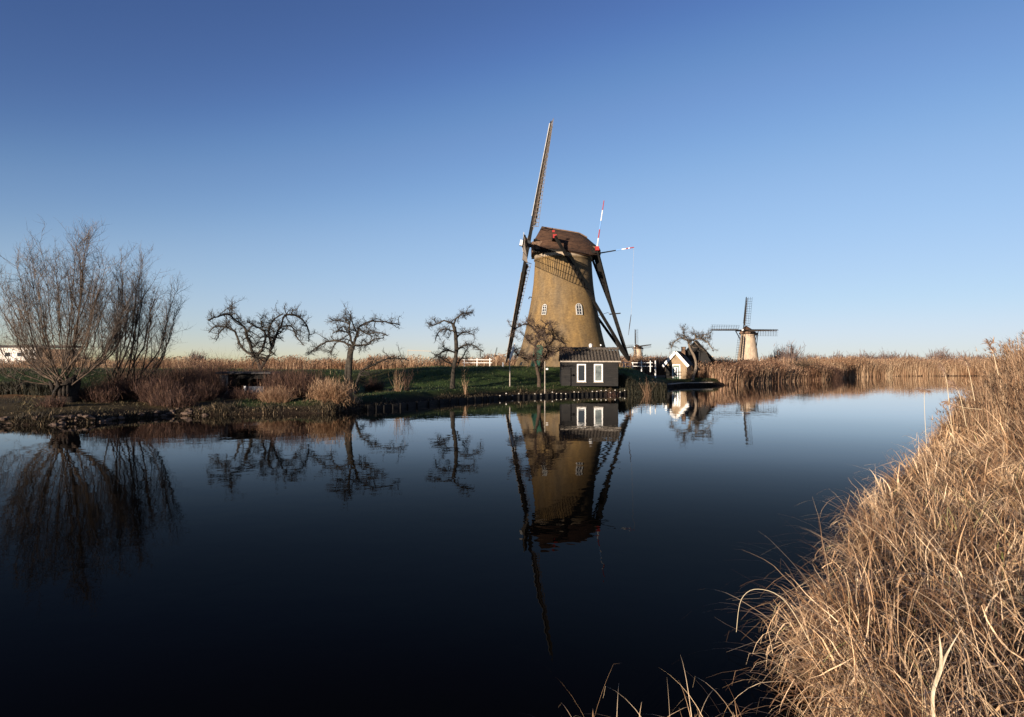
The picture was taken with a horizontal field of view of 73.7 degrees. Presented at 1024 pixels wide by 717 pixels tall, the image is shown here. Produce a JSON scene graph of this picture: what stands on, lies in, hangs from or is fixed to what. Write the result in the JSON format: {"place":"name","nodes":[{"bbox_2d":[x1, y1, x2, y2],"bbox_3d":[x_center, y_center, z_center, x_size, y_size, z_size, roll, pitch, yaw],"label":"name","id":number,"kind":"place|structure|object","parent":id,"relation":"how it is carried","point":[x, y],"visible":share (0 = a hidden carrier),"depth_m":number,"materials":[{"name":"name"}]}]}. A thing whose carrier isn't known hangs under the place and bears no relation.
{"place":"outdoors","nodes":[
{"label":"outdoors","id":0,"kind":"place"},
{"bbox_2d":[346,390,360,403],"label":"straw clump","id":1,"kind":"object","parent":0,"point":[352,398],"visible":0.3,"depth_m":40.45,"materials":[{"name":"brown plant"}]},
{"bbox_2d":[0,376,988,716],"bbox_3d":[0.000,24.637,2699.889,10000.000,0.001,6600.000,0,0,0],"label":"water","id":2,"kind":"structure","parent":0,"point":[522,558],"depth_m":9.94,"materials":[{"name":"blue liquid"}]},
{"bbox_2d":[521,655,820,716],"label":"grass wisp","id":3,"kind":"object","parent":2,"relation":"on","point":[686,701],"depth_m":4.77,"materials":[{"name":"brown plant"}]},
{"bbox_2d":[917,386,932,454],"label":"reed stalk","id":4,"kind":"object","parent":2,"relation":"in","point":[924,391],"visible":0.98,"depth_m":18.98,"materials":[{"name":"beige plant"}]},
{"bbox_2d":[0,366,1023,715],"bbox_3d":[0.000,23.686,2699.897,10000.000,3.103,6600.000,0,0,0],"label":"ground","id":5,"kind":"structure","parent":0,"point":[426,376],"depth_m":54.12,"materials":[{"name":"plant"}]},
{"bbox_2d":[0,378,53,395],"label":"hedge","id":6,"kind":"object","parent":5,"relation":"on","point":[31,389],"visible":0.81,"depth_m":44.50,"materials":[{"name":"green plant"}]},
{"bbox_2d":[0,345,80,364],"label":"farm building","id":7,"kind":"structure","parent":5,"relation":"on","point":[13,354],"depth_m":149.96,"materials":[{"name":"white wood"}]},
{"bbox_2d":[31,393,73,407],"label":"shrub","id":8,"kind":"object","parent":5,"relation":"on","point":[51,403],"visible":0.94,"depth_m":34.36,"materials":[{"name":"brown plant"}]},
{"bbox_2d":[0,218,156,402],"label":"pollard willow","id":9,"kind":"object","parent":5,"relation":"on","point":[70,387],"visible":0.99,"depth_m":36.43,"materials":[{"name":"brown plant"}]},
{"bbox_2d":[77,376,122,402],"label":"shrub","id":10,"kind":"object","parent":5,"relation":"on","point":[96,395],"visible":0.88,"depth_m":37.60,"materials":[{"name":"brown plant"}]},
{"bbox_2d":[83,371,142,400],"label":"shrub","id":11,"kind":"object","parent":5,"relation":"on","point":[122,388],"visible":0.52,"depth_m":39.26,"materials":[{"name":"brown plant"}]},
{"bbox_2d":[90,358,179,383],"bbox_3d":[-24.440,0.897,44.118,5.742,3.288,4.700,0,-1,-29],"label":"shrub","id":12,"kind":"object","parent":5,"relation":"on","point":[138,372],"visible":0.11,"depth_m":43.97,"materials":[{"name":"brown plant"}]},
{"bbox_2d":[90,240,195,381],"bbox_3d":[-21.892,-2.919,40.353,6.454,8.731,6.172,0,0,0],"label":"willow","id":13,"kind":"object","parent":5,"relation":"on","point":[147,328],"visible":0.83,"depth_m":39.53,"materials":[{"name":"brown plant"}]},
{"bbox_2d":[113,371,188,401],"bbox_3d":[-20.133,1.456,39.011,4.428,2.293,3.571,0,0,0],"label":"shrub","id":14,"kind":"object","parent":5,"relation":"on","point":[146,390],"visible":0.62,"depth_m":38.52,"materials":[{"name":"brown plant"}]},
{"bbox_2d":[144,383,202,408],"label":"shrub","id":15,"kind":"object","parent":5,"relation":"on","point":[176,400],"visible":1,"depth_m":36.65,"materials":[{"name":"brown plant"}]},
{"bbox_2d":[181,349,206,360],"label":"distant bush","id":16,"kind":"object","parent":5,"relation":"on","point":[197,355],"visible":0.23,"depth_m":258.80,"materials":[{"name":"brown plant"}]},
{"bbox_2d":[0,389,401,415],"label":"rough turf","id":17,"kind":"structure","parent":5,"relation":"on","point":[293,399],"depth_m":37.60,"materials":[{"name":"brown plant"}]},
{"bbox_2d":[85,368,168,399],"bbox_3d":[-23.000,1.455,41.161,4.507,2.357,3.886,0,0,0],"label":"shrub","id":18,"kind":"object","parent":17,"relation":"on","point":[130,396],"visible":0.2,"depth_m":40.49,"materials":[{"name":"brown plant"}]},
{"bbox_2d":[149,357,213,390],"bbox_3d":[-22.461,1.243,47.173,5.621,3.459,5.016,0,-1,-27],"label":"shrub","id":19,"kind":"object","parent":17,"relation":"on","point":[186,370],"visible":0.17,"depth_m":46.58,"materials":[{"name":"brown plant"}]},
{"bbox_2d":[176,361,239,397],"bbox_3d":[-19.210,1.276,42.993,5.038,2.674,4.154,0,0,0],"label":"shrub","id":20,"kind":"object","parent":17,"relation":"on","point":[206,378],"visible":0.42,"depth_m":42.66,"materials":[{"name":"brown plant"}]},
{"bbox_2d":[256,359,336,398],"bbox_3d":[-13.844,1.396,42.898,5.751,2.964,4.925,0,0,0],"label":"shrub","id":21,"kind":"object","parent":17,"relation":"on","point":[292,381],"visible":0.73,"depth_m":42.40,"materials":[{"name":"brown plant"}]},
{"bbox_2d":[177,379,224,400],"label":"shrub","id":22,"kind":"object","parent":5,"relation":"on","point":[207,395],"visible":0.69,"depth_m":39.91,"materials":[{"name":"brown plant"}]},
{"bbox_2d":[173,346,249,382],"bbox_3d":[-22.592,0.858,52.251,6.382,3.905,5.501,0,0,0],"label":"shrub","id":23,"kind":"object","parent":5,"relation":"on","point":[216,369],"visible":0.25,"depth_m":51.74,"materials":[{"name":"brown plant"}]},
{"bbox_2d":[220,384,258,399],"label":"shrub","id":24,"kind":"object","parent":5,"relation":"on","point":[243,394],"visible":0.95,"depth_m":41.17,"materials":[{"name":"brown plant"}]},
{"bbox_2d":[216,372,281,393],"bbox_3d":[-17.347,1.788,45.142,3.430,1.810,2.700,0,0,-4],"label":"boathouse","id":25,"kind":"object","parent":5,"relation":"on","point":[246,379],"visible":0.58,"depth_m":44.07,"materials":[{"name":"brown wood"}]},
{"bbox_2d":[0,353,515,369],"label":"reed bed","id":26,"kind":"object","parent":5,"relation":"on","point":[337,364],"visible":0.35,"depth_m":95.46,"materials":[{"name":"brown plant"}]},
{"bbox_2d":[230,357,286,375],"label":"shrub","id":27,"kind":"object","parent":5,"relation":"on","point":[257,370],"visible":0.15,"depth_m":51.91,"materials":[{"name":"brown plant"}]},
{"bbox_2d":[205,297,317,369],"bbox_3d":[-21.605,-1.843,59.523,9.811,6.952,7.616,0,0,-20],"label":"apple tree","id":28,"kind":"object","parent":5,"relation":"on","point":[253,354],"visible":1,"depth_m":59.96,"materials":[{"name":"brown plant"}]},
{"bbox_2d":[254,380,297,402],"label":"shrub","id":29,"kind":"object","parent":5,"relation":"on","point":[275,397],"visible":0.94,"depth_m":39.71,"materials":[{"name":"brown plant"}]},
{"bbox_2d":[304,370,337,383],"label":"shrub","id":30,"kind":"object","parent":5,"relation":"on","point":[322,379],"visible":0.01,"depth_m":45.80,"materials":[{"name":"brown plant"}]},
{"bbox_2d":[0,365,653,404],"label":"lawn grass","id":31,"kind":"structure","parent":5,"relation":"on","point":[558,384],"depth_m":59.36,"materials":[{"name":"green plant"}]},
{"bbox_2d":[299,373,359,408],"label":"straw clump","id":32,"kind":"object","parent":5,"relation":"on","point":[337,393],"visible":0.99,"depth_m":38.99,"materials":[{"name":"beige plant"}]},
{"bbox_2d":[305,301,408,393],"bbox_3d":[-10.734,-0.758,46.068,7.326,6.575,3.640,0,0,-5],"label":"apple tree","id":33,"kind":"object","parent":5,"relation":"on","point":[349,361],"visible":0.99,"depth_m":45.59,"materials":[{"name":"brown plant"}]},
{"bbox_2d":[0,378,714,425],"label":"bank grass","id":34,"kind":"structure","parent":5,"relation":"on","point":[223,407],"depth_m":36.64,"materials":[{"name":"plant"}]},
{"bbox_2d":[361,375,389,391],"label":"shrub","id":35,"kind":"object","parent":5,"relation":"on","point":[373,386],"visible":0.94,"depth_m":47.76,"materials":[{"name":"brown plant"}]},
{"bbox_2d":[388,366,403,391],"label":"dry stem tuft","id":36,"kind":"object","parent":5,"relation":"on","point":[394,387],"visible":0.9,"depth_m":46.48,"materials":[{"name":"brown plant"}]},
{"bbox_2d":[392,363,415,390],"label":"dry stem tuft","id":37,"kind":"object","parent":5,"relation":"on","point":[405,386],"visible":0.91,"depth_m":47.48,"materials":[{"name":"brown plant"}]},
{"bbox_2d":[425,306,485,388],"bbox_3d":[-4.263,-0.726,51.297,4.457,6.401,3.432,0,0,17],"label":"apple tree","id":38,"kind":"object","parent":5,"relation":"on","point":[454,364],"visible":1,"depth_m":51.27,"materials":[{"name":"brown plant"}]},
{"bbox_2d":[457,374,468,394],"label":"dry stem tuft","id":39,"kind":"object","parent":5,"relation":"on","point":[465,385],"visible":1,"depth_m":50.39,"materials":[{"name":"beige plant"}]},
{"bbox_2d":[462,358,491,365],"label":"rail fence","id":40,"kind":"object","parent":5,"relation":"on","point":[489,362],"visible":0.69,"depth_m":79.89,"materials":[{"name":"white paint"}]},
{"bbox_2d":[369,391,627,409],"bbox_3d":[3.596,3.267,55.617,3.169,0.770,39.388,0,-1,42],"label":"timber revetment","id":41,"kind":"object","parent":5,"relation":"on","point":[403,405],"visible":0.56,"depth_m":50.19,"materials":[{"name":"brown wood"}]},
{"bbox_2d":[509,343,514,385],"bbox_3d":[0.022,0.561,56.997,0.516,3.744,0.191,0,0,0],"label":"pennant pole","id":42,"kind":"object","parent":5,"relation":"on","point":[512,352],"visible":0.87,"depth_m":56.96,"materials":[{"name":"white wood"}]},
{"bbox_2d":[506,313,575,387],"bbox_3d":[2.475,-0.627,57.491,6.209,6.499,5.611,0,0,0],"label":"apple tree","id":43,"kind":"object","parent":5,"relation":"on","point":[543,334],"visible":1,"depth_m":57.59,"materials":[{"name":"brown plant"}]},
{"bbox_2d":[78,355,1004,365],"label":"reed bed","id":44,"kind":"object","parent":5,"relation":"on","point":[782,360],"visible":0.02,"depth_m":195.12,"materials":[{"name":"brown plant"}]},
{"bbox_2d":[544,361,548,393],"bbox_3d":[2.852,1.635,56.439,0.354,2.776,0.209,0,0,0],"label":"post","id":45,"kind":"object","parent":5,"relation":"on","point":[544,376],"visible":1,"depth_m":56.46,"materials":[{"name":"grey wood"}]},
{"bbox_2d":[505,118,633,366],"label":"windmill","id":46,"kind":"object","parent":5,"relation":"on","point":[563,295],"visible":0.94,"depth_m":74.34,"materials":[{"name":"brick"}]},
{"bbox_2d":[559,343,620,385],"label":"shed","id":47,"kind":"structure","parent":5,"relation":"on","point":[590,365],"depth_m":59.92,"materials":[{"name":"wood"}]},
{"bbox_2d":[576,364,585,382],"bbox_3d":[6.084,1.299,59.851,0.870,1.635,0.130,0,0,1],"label":"window","id":48,"kind":"structure","parent":47,"relation":"in","point":[581,368],"depth_m":59.89,"materials":[{"name":"white paint"}]},
{"bbox_2d":[593,364,602,382],"bbox_3d":[7.568,1.299,59.812,0.870,1.635,0.130,0,0,1],"label":"window","id":49,"kind":"structure","parent":47,"relation":"in","point":[598,368],"depth_m":59.84,"materials":[{"name":"white paint"}]},
{"bbox_2d":[622,361,652,371],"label":"rail fence","id":50,"kind":"object","parent":5,"relation":"on","point":[641,362],"visible":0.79,"depth_m":79.94,"materials":[{"name":"white paint"}]},
{"bbox_2d":[626,330,651,359],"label":"windmill","id":51,"kind":"object","parent":5,"relation":"on","point":[637,349],"visible":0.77,"depth_m":463.53,"materials":[{"name":"brick"}]},
{"bbox_2d":[618,373,668,393],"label":"hedge","id":52,"kind":"object","parent":5,"relation":"on","point":[629,384],"visible":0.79,"depth_m":61.10,"materials":[{"name":"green plant"}]},
{"bbox_2d":[641,379,655,394],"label":"dry stem tuft","id":53,"kind":"object","parent":5,"relation":"on","point":[646,390],"visible":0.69,"depth_m":60.55,"materials":[{"name":"brown plant"}]},
{"bbox_2d":[618,354,732,374],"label":"reed bed","id":54,"kind":"object","parent":5,"relation":"on","point":[660,369],"visible":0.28,"depth_m":103.91,"materials":[{"name":"brown plant"}]},
{"bbox_2d":[662,347,693,378],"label":"cottage","id":55,"kind":"structure","parent":5,"relation":"on","point":[677,364],"depth_m":87.48,"materials":[{"name":"brick"}]},
{"bbox_2d":[665,366,671,377],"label":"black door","id":56,"kind":"structure","parent":55,"relation":"in","point":[668,369],"depth_m":87.76,"materials":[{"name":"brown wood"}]},
{"bbox_2d":[672,364,679,378],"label":"door","id":57,"kind":"structure","parent":55,"relation":"in","point":[675,369],"depth_m":87.34,"materials":[{"name":"white paint"}]},
{"bbox_2d":[669,382,712,383],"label":"landing plank","id":58,"kind":"object","parent":5,"relation":"on","point":[690,382],"visible":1,"depth_m":83.35,"materials":[{"name":"grey wood"}]},
{"bbox_2d":[667,323,717,380],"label":"apple tree","id":59,"kind":"object","parent":5,"relation":"on","point":[690,339],"visible":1,"depth_m":87.68,"materials":[{"name":"brown plant"}]},
{"bbox_2d":[686,340,715,370],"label":"barn","id":60,"kind":"structure","parent":5,"relation":"on","point":[701,355],"depth_m":93.58,"materials":[{"name":"brown wood"}]},
{"bbox_2d":[710,297,777,360],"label":"windmill","id":61,"kind":"object","parent":5,"relation":"on","point":[747,346],"visible":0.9,"depth_m":267.12,"materials":[{"name":"brick"}]},
{"bbox_2d":[666,358,852,384],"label":"reed bed","id":62,"kind":"object","parent":5,"relation":"on","point":[740,372],"visible":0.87,"depth_m":98.01,"materials":[{"name":"brown plant"}]},
{"bbox_2d":[760,354,782,361],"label":"distant bush","id":63,"kind":"object","parent":5,"relation":"on","point":[770,358],"visible":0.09,"depth_m":299.66,"materials":[{"name":"brown plant"}]},
{"bbox_2d":[769,344,785,358],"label":"distant bush","id":64,"kind":"object","parent":5,"relation":"on","point":[775,351],"visible":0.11,"depth_m":309.89,"materials":[{"name":"plant"}]},
{"bbox_2d":[771,341,814,361],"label":"distant bush","id":65,"kind":"object","parent":5,"relation":"on","point":[791,353],"visible":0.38,"depth_m":289.27,"materials":[{"name":"plant"}]},
{"bbox_2d":[783,356,825,372],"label":"shrub","id":66,"kind":"object","parent":5,"relation":"on","point":[801,362],"visible":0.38,"depth_m":115.40,"materials":[{"name":"brown plant"}]},
{"bbox_2d":[800,352,821,361],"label":"distant bush","id":67,"kind":"object","parent":5,"relation":"on","point":[816,356],"visible":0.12,"depth_m":348.75,"materials":[{"name":"brown plant"}]},
{"bbox_2d":[815,363,848,378],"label":"shrub","id":68,"kind":"object","parent":5,"relation":"on","point":[834,376],"visible":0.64,"depth_m":120.32,"materials":[{"name":"brown plant"}]},
{"bbox_2d":[828,350,854,358],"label":"distant bush","id":69,"kind":"object","parent":5,"relation":"on","point":[837,354],"visible":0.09,"depth_m":328.40,"materials":[{"name":"brown plant"}]},
{"bbox_2d":[687,402,1023,716],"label":"dry grass","id":70,"kind":"structure","parent":5,"relation":"on","point":[867,550],"depth_m":6.11,"materials":[{"name":"beige plant"}]},
{"bbox_2d":[736,589,815,652],"bbox_3d":[2.006,1.995,5.184,0.608,0.491,0.006,0,0,0],"label":"reed stalk","id":71,"kind":"object","parent":70,"relation":"on","point":[789,607],"visible":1,"depth_m":5.18,"materials":[{"name":"beige plant"}]},
{"bbox_2d":[937,363,954,443],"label":"reed stalk","id":72,"kind":"object","parent":70,"relation":"on","point":[943,369],"visible":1,"depth_m":17.99,"materials":[{"name":"beige plant"}]},
{"bbox_2d":[931,628,961,716],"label":"reed leaf","id":73,"kind":"object","parent":70,"relation":"on","point":[942,659],"visible":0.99,"depth_m":3.29,"materials":[{"name":"beige plant"}]},
{"bbox_2d":[946,380,966,425],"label":"reed stalk","id":74,"kind":"object","parent":70,"relation":"on","point":[953,383],"visible":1,"depth_m":17.99,"materials":[{"name":"beige plant"}]},
{"bbox_2d":[941,399,981,409],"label":"reed stalk","id":75,"kind":"object","parent":70,"relation":"on","point":[948,403],"visible":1,"depth_m":15.99,"materials":[{"name":"beige plant"}]},
{"bbox_2d":[958,354,974,400],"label":"reed stalk","id":76,"kind":"object","parent":70,"relation":"on","point":[966,361],"visible":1,"depth_m":16.99,"materials":[{"name":"beige plant"}]},
{"bbox_2d":[849,349,870,358],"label":"distant bush","id":77,"kind":"object","parent":5,"relation":"on","point":[863,354],"depth_m":359.49,"materials":[{"name":"brown plant"}]},
{"bbox_2d":[858,353,879,361],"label":"distant bush","id":78,"kind":"object","parent":5,"relation":"on","point":[871,356],"visible":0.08,"depth_m":349.47,"materials":[{"name":"plant"}]},
{"bbox_2d":[871,349,899,360],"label":"distant bush","id":79,"kind":"object","parent":5,"relation":"on","point":[885,355],"visible":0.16,"depth_m":380.38,"materials":[{"name":"brown plant"}]},
{"bbox_2d":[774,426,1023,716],"bbox_3d":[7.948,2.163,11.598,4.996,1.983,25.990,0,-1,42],"label":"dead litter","id":80,"kind":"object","parent":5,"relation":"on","point":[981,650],"visible":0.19,"depth_m":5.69,"materials":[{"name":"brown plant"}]},
{"bbox_2d":[799,354,998,377],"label":"reed bed","id":81,"kind":"object","parent":5,"relation":"on","point":[863,367],"visible":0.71,"depth_m":152.46,"materials":[{"name":"beige plant"}]},
{"bbox_2d":[891,352,918,360],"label":"distant bush","id":82,"kind":"object","parent":5,"relation":"on","point":[906,356],"visible":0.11,"depth_m":369.53,"materials":[{"name":"plant"}]},
{"bbox_2d":[923,346,957,361],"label":"distant bush","id":83,"kind":"object","parent":5,"relation":"on","point":[943,353],"visible":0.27,"depth_m":328.31,"materials":[{"name":"plant"}]},
{"bbox_2d":[961,350,980,360],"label":"distant bush","id":84,"kind":"object","parent":5,"relation":"on","point":[965,355],"visible":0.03,"depth_m":418.30,"materials":[{"name":"brown plant"}]},
{"bbox_2d":[928,330,1023,451],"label":"tall reeds","id":85,"kind":"object","parent":5,"relation":"on","point":[996,393],"visible":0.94,"depth_m":20.38,"materials":[{"name":"beige plant"}]},
{"bbox_2d":[980,339,998,374],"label":"reed stalk","id":86,"kind":"object","parent":85,"relation":"in","point":[990,346],"visible":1,"depth_m":13.99,"materials":[{"name":"beige plant"}]},
{"bbox_2d":[970,353,992,360],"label":"distant bush","id":87,"kind":"object","parent":5,"relation":"on","point":[981,356],"visible":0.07,"depth_m":428.91,"materials":[{"name":"brown plant"}]},
{"bbox_2d":[0,0,1023,362],"label":"sky","id":88,"kind":"structure","parent":0,"point":[852,170],"materials":[{"name":"blue"}]},
{"bbox_2d":[685,368,691,378],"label":"dry stem tuft","id":89,"kind":"object","parent":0,"point":[688,375],"visible":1,"depth_m":85.86,"materials":[{"name":"brown plant"}]}
]}

